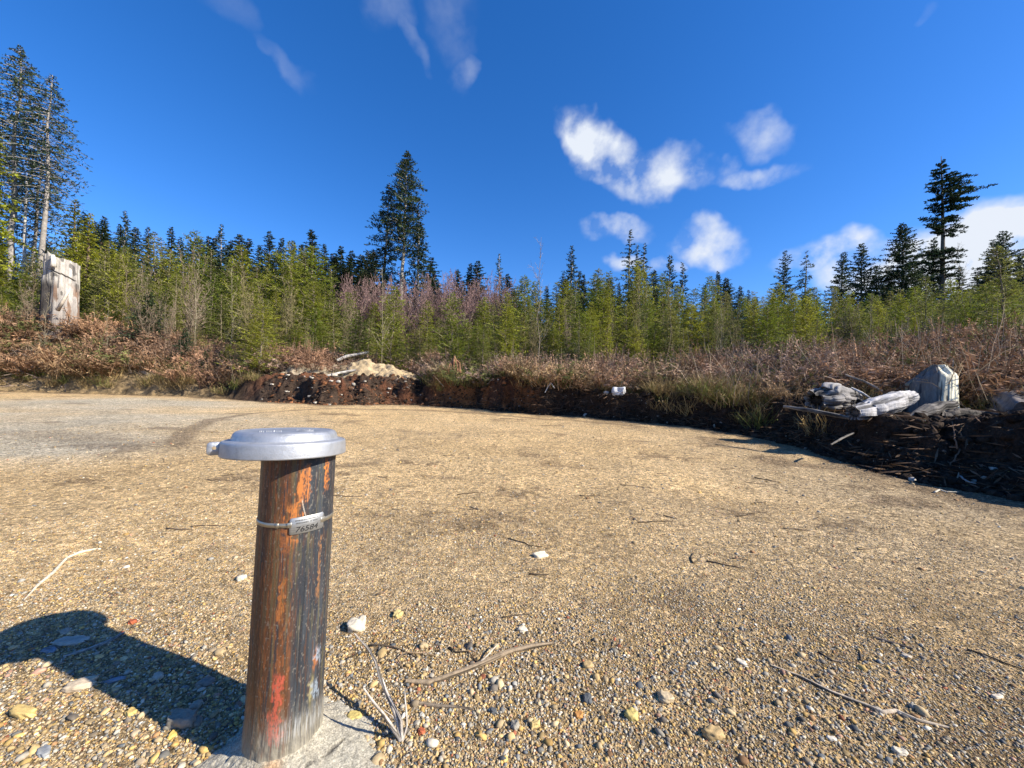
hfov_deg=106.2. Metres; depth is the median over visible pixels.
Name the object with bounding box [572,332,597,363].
fir sapling
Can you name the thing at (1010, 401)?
fallen trunk
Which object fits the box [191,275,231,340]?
young fir
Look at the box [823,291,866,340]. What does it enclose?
young fir
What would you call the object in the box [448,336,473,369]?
fir sapling
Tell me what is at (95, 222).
conifer tree
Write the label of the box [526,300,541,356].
bare shrub
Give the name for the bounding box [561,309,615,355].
young fir
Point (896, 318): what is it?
young fir
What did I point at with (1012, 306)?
young fir
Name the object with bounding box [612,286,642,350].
young fir
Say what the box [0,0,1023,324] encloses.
sky
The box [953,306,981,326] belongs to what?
fir sapling
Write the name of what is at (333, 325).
young fir
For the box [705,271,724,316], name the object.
conifer tree
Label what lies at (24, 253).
dead tree
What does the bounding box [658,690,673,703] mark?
stone
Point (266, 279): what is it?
young fir
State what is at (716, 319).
young fir
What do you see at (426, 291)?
bare alder
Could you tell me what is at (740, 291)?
conifer tree
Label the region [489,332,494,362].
bare shrub
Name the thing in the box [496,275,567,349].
young fir
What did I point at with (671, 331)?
young fir
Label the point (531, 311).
young fir
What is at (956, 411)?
rotting log
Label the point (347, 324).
bare shrub
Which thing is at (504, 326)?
young fir
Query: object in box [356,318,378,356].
young fir
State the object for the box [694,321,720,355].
young fir
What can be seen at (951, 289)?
young fir
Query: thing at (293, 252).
conifer tree
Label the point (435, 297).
bare alder
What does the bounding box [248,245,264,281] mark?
conifer tree
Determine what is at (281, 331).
bare shrub
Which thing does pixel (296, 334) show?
young fir
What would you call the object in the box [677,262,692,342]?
fir tree
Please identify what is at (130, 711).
stone
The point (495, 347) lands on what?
bare shrub
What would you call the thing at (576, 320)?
young fir
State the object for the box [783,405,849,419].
dead pole
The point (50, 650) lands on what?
stone
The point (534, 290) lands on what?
young fir
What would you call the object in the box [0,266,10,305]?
young fir
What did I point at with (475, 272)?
conifer tree
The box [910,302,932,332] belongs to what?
young fir
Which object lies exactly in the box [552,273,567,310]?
conifer tree
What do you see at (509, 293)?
bare alder
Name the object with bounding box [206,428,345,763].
well casing
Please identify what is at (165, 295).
young fir
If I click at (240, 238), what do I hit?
conifer tree
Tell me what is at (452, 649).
twig
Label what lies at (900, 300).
young fir
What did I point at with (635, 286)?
young fir
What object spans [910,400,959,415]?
dead log
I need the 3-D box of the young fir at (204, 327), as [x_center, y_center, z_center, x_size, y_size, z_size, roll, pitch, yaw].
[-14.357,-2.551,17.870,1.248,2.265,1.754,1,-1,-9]
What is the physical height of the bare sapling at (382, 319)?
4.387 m
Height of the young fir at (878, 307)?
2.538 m
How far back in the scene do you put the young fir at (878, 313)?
18.12 m
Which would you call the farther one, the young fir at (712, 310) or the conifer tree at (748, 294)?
the conifer tree at (748, 294)
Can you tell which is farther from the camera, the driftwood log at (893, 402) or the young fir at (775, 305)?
the young fir at (775, 305)
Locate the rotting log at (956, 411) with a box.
[940,408,997,415]
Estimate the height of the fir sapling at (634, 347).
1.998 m
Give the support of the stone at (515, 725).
on the gravel clearing
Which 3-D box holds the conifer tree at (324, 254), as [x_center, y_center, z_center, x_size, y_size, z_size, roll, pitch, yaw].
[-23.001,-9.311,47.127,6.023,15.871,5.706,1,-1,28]
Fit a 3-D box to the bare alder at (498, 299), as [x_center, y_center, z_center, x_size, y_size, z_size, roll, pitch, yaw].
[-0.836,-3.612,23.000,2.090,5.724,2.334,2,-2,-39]
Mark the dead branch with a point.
(399, 733)
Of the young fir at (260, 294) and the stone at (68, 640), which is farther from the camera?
the young fir at (260, 294)
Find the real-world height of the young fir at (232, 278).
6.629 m
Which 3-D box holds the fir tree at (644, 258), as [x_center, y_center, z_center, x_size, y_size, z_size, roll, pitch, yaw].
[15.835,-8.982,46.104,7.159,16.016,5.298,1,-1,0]
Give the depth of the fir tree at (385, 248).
36.90 m
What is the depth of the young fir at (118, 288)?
20.16 m
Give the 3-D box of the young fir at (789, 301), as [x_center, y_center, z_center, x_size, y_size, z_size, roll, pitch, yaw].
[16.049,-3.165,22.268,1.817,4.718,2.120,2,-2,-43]
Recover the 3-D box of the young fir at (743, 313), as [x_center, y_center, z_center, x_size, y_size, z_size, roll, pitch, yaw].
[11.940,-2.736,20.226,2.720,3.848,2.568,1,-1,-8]
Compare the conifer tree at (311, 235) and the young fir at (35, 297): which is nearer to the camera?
the young fir at (35, 297)
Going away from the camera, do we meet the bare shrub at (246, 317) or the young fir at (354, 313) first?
the bare shrub at (246, 317)
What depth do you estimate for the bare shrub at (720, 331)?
12.17 m
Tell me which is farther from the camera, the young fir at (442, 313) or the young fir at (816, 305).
the young fir at (442, 313)
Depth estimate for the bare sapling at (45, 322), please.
14.84 m
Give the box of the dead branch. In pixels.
[354,633,407,741]
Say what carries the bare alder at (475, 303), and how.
on the forest ground at (247, 390)
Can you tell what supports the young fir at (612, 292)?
on the forest ground at (247, 390)
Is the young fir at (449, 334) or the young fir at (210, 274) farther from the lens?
the young fir at (210, 274)
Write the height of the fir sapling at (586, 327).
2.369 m
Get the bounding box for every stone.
[9,704,36,719]
[36,744,50,757]
[40,647,56,653]
[50,635,90,646]
[60,675,98,692]
[104,675,126,683]
[124,707,137,716]
[127,619,136,624]
[166,708,197,730]
[167,729,178,739]
[236,574,246,580]
[347,615,365,632]
[347,710,361,719]
[393,609,402,618]
[417,726,424,735]
[490,707,496,714]
[510,719,519,730]
[517,626,527,632]
[530,718,539,728]
[533,551,548,557]
[574,710,582,718]
[583,660,592,668]
[583,693,592,704]
[624,707,638,721]
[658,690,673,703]
[701,724,725,741]
[737,658,746,665]
[826,735,836,741]
[890,746,908,756]
[901,653,912,658]
[991,693,1003,698]
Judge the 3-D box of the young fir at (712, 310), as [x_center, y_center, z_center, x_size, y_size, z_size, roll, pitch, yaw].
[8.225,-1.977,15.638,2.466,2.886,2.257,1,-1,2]
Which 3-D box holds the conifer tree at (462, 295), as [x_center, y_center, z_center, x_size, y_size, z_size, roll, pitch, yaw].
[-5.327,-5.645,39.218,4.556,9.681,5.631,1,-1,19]
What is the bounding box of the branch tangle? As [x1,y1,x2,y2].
[949,422,961,464]
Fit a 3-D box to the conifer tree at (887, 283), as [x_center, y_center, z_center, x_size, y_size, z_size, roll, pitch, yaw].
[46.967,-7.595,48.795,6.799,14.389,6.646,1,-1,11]
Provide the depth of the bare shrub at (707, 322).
16.07 m
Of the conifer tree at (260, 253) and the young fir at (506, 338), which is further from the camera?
the conifer tree at (260, 253)
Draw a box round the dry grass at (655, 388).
[0,348,1023,436]
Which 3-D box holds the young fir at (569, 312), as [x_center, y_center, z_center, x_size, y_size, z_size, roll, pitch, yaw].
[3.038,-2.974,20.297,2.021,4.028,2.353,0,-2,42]
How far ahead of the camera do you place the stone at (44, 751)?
0.91 m
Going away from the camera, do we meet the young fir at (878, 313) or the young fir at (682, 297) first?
the young fir at (878, 313)
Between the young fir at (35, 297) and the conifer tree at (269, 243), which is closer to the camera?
the young fir at (35, 297)
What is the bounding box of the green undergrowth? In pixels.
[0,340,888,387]
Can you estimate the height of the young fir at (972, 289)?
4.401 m
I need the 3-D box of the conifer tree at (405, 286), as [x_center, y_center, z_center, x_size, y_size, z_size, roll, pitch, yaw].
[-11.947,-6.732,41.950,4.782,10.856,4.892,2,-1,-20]
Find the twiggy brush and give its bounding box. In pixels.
[0,303,1023,409]
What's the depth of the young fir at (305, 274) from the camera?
23.69 m
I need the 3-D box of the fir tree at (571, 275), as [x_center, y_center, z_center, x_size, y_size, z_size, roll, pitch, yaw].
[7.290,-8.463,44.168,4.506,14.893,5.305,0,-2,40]
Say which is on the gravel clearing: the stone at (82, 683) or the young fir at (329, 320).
the stone at (82, 683)
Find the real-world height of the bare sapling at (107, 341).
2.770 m
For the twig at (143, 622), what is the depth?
1.39 m
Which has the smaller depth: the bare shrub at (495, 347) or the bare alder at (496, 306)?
the bare shrub at (495, 347)
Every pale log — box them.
[328,369,355,375]
[336,351,367,360]
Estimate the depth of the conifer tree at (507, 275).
53.40 m
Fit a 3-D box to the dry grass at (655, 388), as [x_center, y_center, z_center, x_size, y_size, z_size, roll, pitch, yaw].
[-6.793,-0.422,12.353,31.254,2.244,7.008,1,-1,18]
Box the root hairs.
[319,374,1023,497]
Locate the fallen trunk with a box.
[964,379,1023,413]
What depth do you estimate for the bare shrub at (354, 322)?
16.88 m
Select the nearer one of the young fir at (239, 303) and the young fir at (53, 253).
the young fir at (239, 303)
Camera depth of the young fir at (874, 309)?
16.90 m
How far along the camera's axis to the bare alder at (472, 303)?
21.93 m
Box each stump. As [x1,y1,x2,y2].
[37,251,80,339]
[904,364,959,412]
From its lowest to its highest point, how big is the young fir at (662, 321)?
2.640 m
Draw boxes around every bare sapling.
[36,292,53,364]
[101,302,118,353]
[180,253,208,358]
[218,268,242,340]
[373,270,393,363]
[527,239,556,356]
[711,300,726,347]
[861,295,875,345]
[949,241,974,298]
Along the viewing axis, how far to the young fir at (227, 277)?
22.92 m
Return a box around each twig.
[131,616,158,627]
[166,528,193,529]
[190,525,225,526]
[345,638,400,659]
[369,643,416,656]
[376,583,399,594]
[448,646,478,661]
[502,613,529,617]
[508,538,542,546]
[706,560,742,568]
[967,648,1023,669]
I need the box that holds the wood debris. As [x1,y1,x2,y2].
[813,398,1023,480]
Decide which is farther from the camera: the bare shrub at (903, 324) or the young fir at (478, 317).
the young fir at (478, 317)
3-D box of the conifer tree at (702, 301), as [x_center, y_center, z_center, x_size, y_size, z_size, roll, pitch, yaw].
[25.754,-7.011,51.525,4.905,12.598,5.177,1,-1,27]
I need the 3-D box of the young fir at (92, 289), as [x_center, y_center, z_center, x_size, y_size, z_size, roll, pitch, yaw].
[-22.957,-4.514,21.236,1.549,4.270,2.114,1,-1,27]
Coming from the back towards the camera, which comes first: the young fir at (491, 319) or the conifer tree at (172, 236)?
the conifer tree at (172, 236)
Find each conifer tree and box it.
[4,251,30,282]
[35,242,55,290]
[59,211,90,258]
[64,221,109,254]
[90,216,118,262]
[94,228,118,252]
[95,246,113,287]
[110,224,127,253]
[115,248,152,305]
[121,227,155,272]
[137,227,158,275]
[151,227,184,283]
[173,237,186,272]
[181,239,209,278]
[198,236,215,273]
[201,271,227,335]
[202,238,220,280]
[203,260,234,334]
[220,241,232,274]
[223,234,255,290]
[241,238,255,281]
[245,266,257,285]
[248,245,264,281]
[254,231,281,285]
[259,263,282,302]
[274,238,287,285]
[288,242,297,268]
[293,244,303,268]
[296,229,321,292]
[312,244,330,281]
[323,253,340,297]
[323,253,343,297]
[325,273,340,315]
[335,246,348,272]
[339,250,358,287]
[339,258,359,302]
[348,251,386,296]
[351,254,365,294]
[353,251,378,295]
[397,274,409,307]
[419,257,452,345]
[449,269,465,310]
[454,282,467,312]
[458,261,491,306]
[459,263,475,299]
[464,281,476,310]
[500,274,515,310]
[537,286,561,344]
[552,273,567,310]
[557,287,580,323]
[576,271,586,313]
[577,274,588,310]
[605,278,618,313]
[612,299,623,341]
[616,282,623,307]
[643,270,661,318]
[645,292,659,327]
[648,297,680,348]
[696,285,711,321]
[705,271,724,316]
[711,278,745,319]
[731,302,739,327]
[734,286,748,326]
[745,290,750,318]
[862,269,892,299]
[879,268,897,300]
[908,260,931,295]
[947,268,969,298]
[965,267,985,295]
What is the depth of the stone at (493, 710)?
1.05 m
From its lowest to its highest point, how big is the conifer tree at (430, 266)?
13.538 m
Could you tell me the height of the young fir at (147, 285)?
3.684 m
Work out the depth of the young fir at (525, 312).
16.75 m
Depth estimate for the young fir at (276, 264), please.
24.79 m
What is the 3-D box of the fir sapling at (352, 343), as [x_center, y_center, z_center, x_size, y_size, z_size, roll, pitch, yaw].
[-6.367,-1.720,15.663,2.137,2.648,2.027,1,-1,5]
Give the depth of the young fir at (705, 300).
17.25 m
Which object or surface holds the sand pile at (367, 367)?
on the forest ground at (247, 390)
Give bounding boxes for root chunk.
[803,382,863,411]
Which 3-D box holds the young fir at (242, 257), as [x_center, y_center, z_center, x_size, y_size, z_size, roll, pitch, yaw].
[-15.512,-4.544,21.906,3.496,6.892,4.093,3,-2,-40]
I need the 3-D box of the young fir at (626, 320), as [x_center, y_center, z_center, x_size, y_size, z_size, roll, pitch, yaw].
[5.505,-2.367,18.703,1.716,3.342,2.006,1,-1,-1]
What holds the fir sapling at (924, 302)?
on the forest ground at (247, 390)
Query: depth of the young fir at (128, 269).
25.04 m
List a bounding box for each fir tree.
[0,44,84,309]
[0,74,93,299]
[0,112,52,259]
[0,136,81,286]
[99,211,139,265]
[209,224,232,277]
[363,183,408,306]
[380,150,429,299]
[399,212,435,317]
[494,254,507,298]
[553,246,588,321]
[612,229,643,320]
[633,244,646,304]
[634,243,661,307]
[651,255,683,323]
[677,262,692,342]
[769,251,800,326]
[794,251,819,311]
[819,252,863,337]
[825,243,893,334]
[860,223,948,325]
[910,237,964,334]
[968,231,1023,298]
[971,239,1022,301]
[1005,251,1023,305]
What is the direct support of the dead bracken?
on the forest ground at (247, 390)
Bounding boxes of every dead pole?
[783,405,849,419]
[830,432,853,444]
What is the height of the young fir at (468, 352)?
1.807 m
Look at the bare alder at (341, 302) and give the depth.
24.10 m
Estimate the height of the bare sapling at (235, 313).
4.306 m
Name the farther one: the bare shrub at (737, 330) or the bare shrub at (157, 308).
the bare shrub at (157, 308)
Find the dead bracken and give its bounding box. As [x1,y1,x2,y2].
[0,297,1023,407]
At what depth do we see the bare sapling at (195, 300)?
15.23 m
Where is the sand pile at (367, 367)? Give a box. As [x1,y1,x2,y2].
[339,359,417,379]
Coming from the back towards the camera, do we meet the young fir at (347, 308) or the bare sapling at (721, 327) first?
the young fir at (347, 308)
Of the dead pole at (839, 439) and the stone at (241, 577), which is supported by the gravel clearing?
the stone at (241, 577)
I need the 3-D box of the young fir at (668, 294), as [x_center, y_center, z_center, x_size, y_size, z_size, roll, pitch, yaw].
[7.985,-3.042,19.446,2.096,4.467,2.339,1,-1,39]
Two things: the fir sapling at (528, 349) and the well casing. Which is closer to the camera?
the well casing
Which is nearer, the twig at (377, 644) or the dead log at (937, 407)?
the twig at (377, 644)
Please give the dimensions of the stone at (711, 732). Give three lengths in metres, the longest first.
0.058 x 0.034 x 0.032 m
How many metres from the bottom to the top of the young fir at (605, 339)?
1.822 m
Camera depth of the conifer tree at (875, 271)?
49.58 m
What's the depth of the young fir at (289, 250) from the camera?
24.39 m
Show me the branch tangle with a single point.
(956, 447)
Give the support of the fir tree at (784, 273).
on the forest ground at (247, 390)
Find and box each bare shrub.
[16,270,40,326]
[117,255,152,330]
[130,287,162,345]
[145,279,169,330]
[159,290,180,351]
[178,243,207,340]
[178,277,210,340]
[225,324,236,354]
[230,261,262,347]
[242,281,261,333]
[274,298,286,351]
[276,263,305,348]
[302,320,311,346]
[340,296,353,346]
[343,301,366,350]
[453,307,475,356]
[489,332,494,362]
[494,338,501,360]
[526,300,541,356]
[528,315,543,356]
[563,299,574,355]
[599,298,615,353]
[630,287,645,353]
[698,299,713,350]
[708,289,732,351]
[727,303,743,348]
[829,311,847,342]
[837,299,859,346]
[881,310,895,339]
[889,304,912,339]
[918,293,940,333]
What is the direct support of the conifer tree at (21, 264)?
on the forest ground at (247, 390)
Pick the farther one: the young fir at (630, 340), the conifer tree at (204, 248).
the conifer tree at (204, 248)
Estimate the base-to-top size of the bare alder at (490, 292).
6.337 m
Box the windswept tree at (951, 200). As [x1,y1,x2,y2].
[909,156,997,320]
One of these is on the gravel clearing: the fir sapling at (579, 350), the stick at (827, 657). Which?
the stick at (827, 657)
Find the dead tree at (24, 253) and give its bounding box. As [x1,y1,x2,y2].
[20,175,27,297]
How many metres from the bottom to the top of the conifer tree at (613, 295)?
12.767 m
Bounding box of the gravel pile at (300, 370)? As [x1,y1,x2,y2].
[271,362,344,377]
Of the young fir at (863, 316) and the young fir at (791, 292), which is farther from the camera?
the young fir at (791, 292)
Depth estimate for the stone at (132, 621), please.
1.39 m
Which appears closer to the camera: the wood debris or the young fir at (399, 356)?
the wood debris
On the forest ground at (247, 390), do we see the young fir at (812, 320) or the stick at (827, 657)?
the young fir at (812, 320)
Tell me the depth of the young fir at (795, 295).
17.68 m
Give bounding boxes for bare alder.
[324,268,359,349]
[330,278,360,344]
[334,279,357,347]
[336,273,373,347]
[339,273,374,340]
[339,276,371,344]
[342,274,371,336]
[348,276,379,345]
[354,278,387,329]
[361,279,390,343]
[366,273,391,334]
[371,276,401,325]
[378,274,410,316]
[379,283,408,337]
[389,277,420,339]
[389,281,416,353]
[395,270,427,347]
[397,273,425,343]
[406,274,434,354]
[414,276,440,352]
[415,278,452,342]
[416,271,450,346]
[424,274,454,343]
[425,269,457,352]
[434,271,464,349]
[435,273,471,344]
[445,268,473,344]
[445,270,477,342]
[454,276,483,324]
[460,277,491,352]
[462,270,502,330]
[465,275,494,355]
[471,271,502,322]
[476,280,510,337]
[485,274,509,325]
[487,283,515,333]
[491,278,515,316]
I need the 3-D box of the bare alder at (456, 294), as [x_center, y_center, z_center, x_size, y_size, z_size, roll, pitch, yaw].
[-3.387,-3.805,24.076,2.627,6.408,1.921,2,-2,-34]
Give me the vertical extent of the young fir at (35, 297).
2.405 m
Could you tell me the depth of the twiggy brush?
7.49 m
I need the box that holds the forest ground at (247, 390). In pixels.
[0,337,1023,494]
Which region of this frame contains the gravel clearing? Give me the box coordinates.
[0,391,1023,767]
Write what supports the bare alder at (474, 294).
on the forest ground at (247, 390)
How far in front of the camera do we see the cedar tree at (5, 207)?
22.89 m
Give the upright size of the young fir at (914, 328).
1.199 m
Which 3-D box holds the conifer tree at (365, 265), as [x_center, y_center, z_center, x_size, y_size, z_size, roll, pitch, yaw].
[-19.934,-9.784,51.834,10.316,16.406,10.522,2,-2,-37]
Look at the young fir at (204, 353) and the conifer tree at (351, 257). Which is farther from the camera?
the conifer tree at (351, 257)
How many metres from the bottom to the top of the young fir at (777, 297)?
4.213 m
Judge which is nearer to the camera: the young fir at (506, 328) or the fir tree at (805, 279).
the young fir at (506, 328)
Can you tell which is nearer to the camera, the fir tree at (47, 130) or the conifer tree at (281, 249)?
the fir tree at (47, 130)
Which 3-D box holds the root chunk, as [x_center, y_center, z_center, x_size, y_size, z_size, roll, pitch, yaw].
[4.774,0.200,5.558,0.982,0.446,0.378,1,-1,-8]
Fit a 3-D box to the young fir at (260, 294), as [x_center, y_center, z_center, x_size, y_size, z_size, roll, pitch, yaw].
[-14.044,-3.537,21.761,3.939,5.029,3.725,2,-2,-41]
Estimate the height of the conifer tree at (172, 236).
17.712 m
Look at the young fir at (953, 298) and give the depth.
16.88 m
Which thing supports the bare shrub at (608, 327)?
on the forest ground at (247, 390)
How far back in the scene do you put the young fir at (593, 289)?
20.92 m
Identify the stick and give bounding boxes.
[22,548,97,600]
[63,632,124,656]
[397,651,440,671]
[405,642,553,685]
[418,701,473,709]
[771,664,949,728]
[818,651,852,662]
[845,374,882,390]
[851,387,870,397]
[874,636,916,649]
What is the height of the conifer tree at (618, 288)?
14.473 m
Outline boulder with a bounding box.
[612,387,625,395]
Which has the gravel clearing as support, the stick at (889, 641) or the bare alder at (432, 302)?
the stick at (889, 641)
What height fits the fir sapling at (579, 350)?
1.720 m
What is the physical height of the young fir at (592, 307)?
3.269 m
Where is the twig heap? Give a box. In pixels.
[0,331,110,391]
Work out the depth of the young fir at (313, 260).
21.28 m
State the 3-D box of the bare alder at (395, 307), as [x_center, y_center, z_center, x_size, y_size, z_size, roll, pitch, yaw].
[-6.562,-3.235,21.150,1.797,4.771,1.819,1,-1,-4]
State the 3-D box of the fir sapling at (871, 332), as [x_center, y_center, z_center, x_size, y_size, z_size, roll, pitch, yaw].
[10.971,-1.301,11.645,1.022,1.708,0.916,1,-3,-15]
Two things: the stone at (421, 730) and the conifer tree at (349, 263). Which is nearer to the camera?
the stone at (421, 730)
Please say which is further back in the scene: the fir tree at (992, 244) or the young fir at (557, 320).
the fir tree at (992, 244)
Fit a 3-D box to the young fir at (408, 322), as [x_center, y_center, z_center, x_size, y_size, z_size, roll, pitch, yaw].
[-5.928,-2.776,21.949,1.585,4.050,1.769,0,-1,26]
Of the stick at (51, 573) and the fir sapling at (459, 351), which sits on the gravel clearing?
the stick at (51, 573)
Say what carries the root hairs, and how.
hanging from the forest ground at (247, 390)
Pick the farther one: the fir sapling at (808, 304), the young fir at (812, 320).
the young fir at (812, 320)
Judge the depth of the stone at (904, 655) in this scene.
1.30 m
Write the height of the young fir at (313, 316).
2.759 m
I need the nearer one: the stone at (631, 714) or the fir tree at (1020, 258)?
the stone at (631, 714)
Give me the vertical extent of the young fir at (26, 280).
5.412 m
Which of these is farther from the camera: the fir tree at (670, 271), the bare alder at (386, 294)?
the fir tree at (670, 271)
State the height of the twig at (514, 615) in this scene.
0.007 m
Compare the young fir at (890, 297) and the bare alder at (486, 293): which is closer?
the young fir at (890, 297)
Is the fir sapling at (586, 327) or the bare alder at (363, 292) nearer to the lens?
the fir sapling at (586, 327)
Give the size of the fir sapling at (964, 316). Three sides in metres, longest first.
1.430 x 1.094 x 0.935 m
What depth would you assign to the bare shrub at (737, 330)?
14.39 m
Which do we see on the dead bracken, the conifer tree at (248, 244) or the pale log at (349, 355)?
the pale log at (349, 355)
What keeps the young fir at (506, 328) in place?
on the forest ground at (247, 390)
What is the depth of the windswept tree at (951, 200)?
30.39 m
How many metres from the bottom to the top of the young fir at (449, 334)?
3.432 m
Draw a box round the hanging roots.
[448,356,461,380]
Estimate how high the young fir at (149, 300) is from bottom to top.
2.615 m
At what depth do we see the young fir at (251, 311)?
18.18 m
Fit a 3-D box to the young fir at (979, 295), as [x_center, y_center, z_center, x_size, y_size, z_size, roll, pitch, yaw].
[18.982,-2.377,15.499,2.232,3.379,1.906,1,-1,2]
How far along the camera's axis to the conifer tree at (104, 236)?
51.28 m
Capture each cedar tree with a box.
[0,137,37,309]
[31,199,93,284]
[60,213,107,320]
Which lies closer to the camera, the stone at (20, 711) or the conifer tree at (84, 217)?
the stone at (20, 711)
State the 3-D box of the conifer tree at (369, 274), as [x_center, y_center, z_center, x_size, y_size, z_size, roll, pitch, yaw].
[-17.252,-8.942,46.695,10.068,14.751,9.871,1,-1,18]
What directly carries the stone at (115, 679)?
on the gravel clearing
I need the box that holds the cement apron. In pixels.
[191,696,383,767]
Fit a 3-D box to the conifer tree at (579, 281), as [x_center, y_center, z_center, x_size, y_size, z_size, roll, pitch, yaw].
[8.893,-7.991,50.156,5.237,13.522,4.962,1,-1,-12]
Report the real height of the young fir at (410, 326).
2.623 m
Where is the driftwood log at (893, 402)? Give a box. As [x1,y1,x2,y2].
[845,390,919,419]
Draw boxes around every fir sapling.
[213,344,237,370]
[214,303,291,374]
[218,300,289,360]
[229,318,271,361]
[330,310,375,360]
[411,327,430,367]
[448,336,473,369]
[460,320,493,372]
[467,330,493,372]
[523,343,533,358]
[532,317,560,360]
[541,325,566,359]
[553,311,608,360]
[568,330,592,363]
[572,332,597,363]
[615,327,661,363]
[674,329,694,360]
[730,304,797,356]
[772,296,839,347]
[804,318,834,353]
[859,314,885,345]
[892,277,951,338]
[928,300,969,334]
[943,284,1019,330]
[949,245,1023,333]
[949,302,986,332]
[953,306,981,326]
[979,276,1023,326]
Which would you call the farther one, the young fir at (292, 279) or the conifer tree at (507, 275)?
the conifer tree at (507, 275)
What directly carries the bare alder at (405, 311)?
on the forest ground at (247, 390)
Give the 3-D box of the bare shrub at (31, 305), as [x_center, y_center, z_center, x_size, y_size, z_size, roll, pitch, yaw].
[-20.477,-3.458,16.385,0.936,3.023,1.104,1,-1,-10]
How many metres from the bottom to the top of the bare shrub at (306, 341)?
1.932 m
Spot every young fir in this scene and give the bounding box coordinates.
[0,261,17,298]
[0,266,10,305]
[0,287,20,312]
[0,294,15,311]
[1,270,38,312]
[3,254,28,299]
[6,254,42,310]
[14,251,57,311]
[14,266,31,303]
[14,292,39,314]
[31,236,98,294]
[34,263,111,318]
[79,251,126,322]
[79,264,110,320]
[80,240,141,325]
[80,252,141,327]
[81,262,98,302]
[81,295,110,323]
[102,247,144,319]
[106,296,135,326]
[109,292,171,347]
[110,245,143,329]
[115,264,153,327]
[122,254,144,310]
[123,231,179,326]
[126,275,163,328]
[138,248,197,325]
[139,239,169,314]
[147,279,175,332]
[150,286,184,333]
[153,229,228,331]
[154,264,204,332]
[156,241,208,333]
[161,274,187,332]
[165,328,193,363]
[169,267,220,326]
[180,305,216,341]
[187,325,210,348]
[191,249,232,337]
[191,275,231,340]
[196,350,212,368]
[198,263,243,337]
[206,244,271,336]
[207,294,237,346]
[208,256,243,335]
[209,276,251,343]
[222,286,258,343]
[227,285,271,350]
[228,279,287,341]
[233,260,316,344]
[234,267,285,343]
[237,249,299,326]
[245,266,261,296]
[253,245,359,348]
[255,292,293,349]
[255,298,276,351]
[264,240,315,329]
[267,291,301,350]
[270,275,295,327]
[270,324,315,350]
[274,280,344,351]
[280,247,323,328]
[297,276,334,351]
[297,307,346,351]
[310,285,341,348]
[311,301,344,350]
[318,267,340,347]
[321,293,362,353]
[322,299,347,352]
[339,289,363,348]
[355,284,422,369]
[355,303,385,349]
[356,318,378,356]
[357,326,380,357]
[360,313,379,352]
[365,304,412,357]
[378,298,397,350]
[380,323,407,364]
[393,341,406,367]
[400,301,419,354]
[402,323,420,359]
[405,329,421,361]
[408,300,442,356]
[418,311,435,356]
[419,332,441,358]
[425,293,478,367]
[425,318,450,355]
[434,303,457,350]
[444,320,457,350]
[449,299,474,344]
[454,320,482,356]
[463,329,474,356]
[464,297,500,353]
[470,305,487,347]
[473,328,499,356]
[476,323,494,359]
[477,303,502,350]
[485,318,536,359]
[486,293,527,361]
[491,308,521,353]
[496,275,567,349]
[502,299,542,342]
[509,289,520,332]
[513,297,537,355]
[513,313,537,357]
[517,306,541,352]
[523,331,536,353]
[526,281,559,353]
[533,299,561,356]
[537,299,571,357]
[538,282,573,348]
[544,297,564,354]
[546,279,585,353]
[551,279,586,348]
[553,309,600,358]
[556,289,578,348]
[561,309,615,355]
[563,274,619,349]
[570,282,631,349]
[574,301,602,348]
[578,268,619,341]
[595,327,617,354]
[597,271,629,344]
[598,295,613,361]
[607,313,622,352]
[611,260,674,348]
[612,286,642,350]
[614,301,635,350]
[615,324,647,358]
[617,303,668,359]
[621,272,656,342]
[632,285,656,345]
[637,295,653,347]
[638,323,675,362]
[644,273,680,347]
[644,308,686,363]
[650,308,673,360]
[654,281,685,351]
[658,296,682,352]
[662,285,696,360]
[663,304,710,361]
[678,288,705,352]
[683,275,725,351]
[684,301,748,354]
[687,294,711,348]
[693,279,735,343]
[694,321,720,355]
[702,311,732,357]
[715,291,734,347]
[720,294,733,339]
[723,304,736,343]
[724,308,744,348]
[729,295,763,346]
[733,297,783,348]
[738,291,759,345]
[742,299,762,343]
[747,301,795,346]
[751,296,776,341]
[753,282,792,335]
[757,288,783,327]
[763,307,797,351]
[778,288,794,334]
[779,293,815,336]
[782,300,813,341]
[783,288,795,329]
[786,318,818,342]
[796,306,829,339]
[798,287,833,336]
[798,298,842,340]
[801,287,831,339]
[818,286,841,335]
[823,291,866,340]
[823,298,865,344]
[824,287,842,334]
[826,301,843,338]
[833,297,862,339]
[834,308,869,345]
[843,303,884,343]
[853,293,893,339]
[854,313,893,342]
[857,301,897,340]
[861,295,894,342]
[866,296,892,334]
[879,305,921,339]
[880,290,896,333]
[880,293,937,339]
[887,289,907,323]
[891,289,932,334]
[893,301,919,333]
[897,287,952,327]
[909,317,919,336]
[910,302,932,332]
[929,299,950,326]
[932,291,976,329]
[934,279,976,323]
[939,298,971,331]
[945,289,969,317]
[950,294,982,320]
[950,301,975,326]
[960,283,998,318]
[964,286,984,310]
[975,277,1023,321]
[991,300,1023,322]
[1001,279,1023,307]

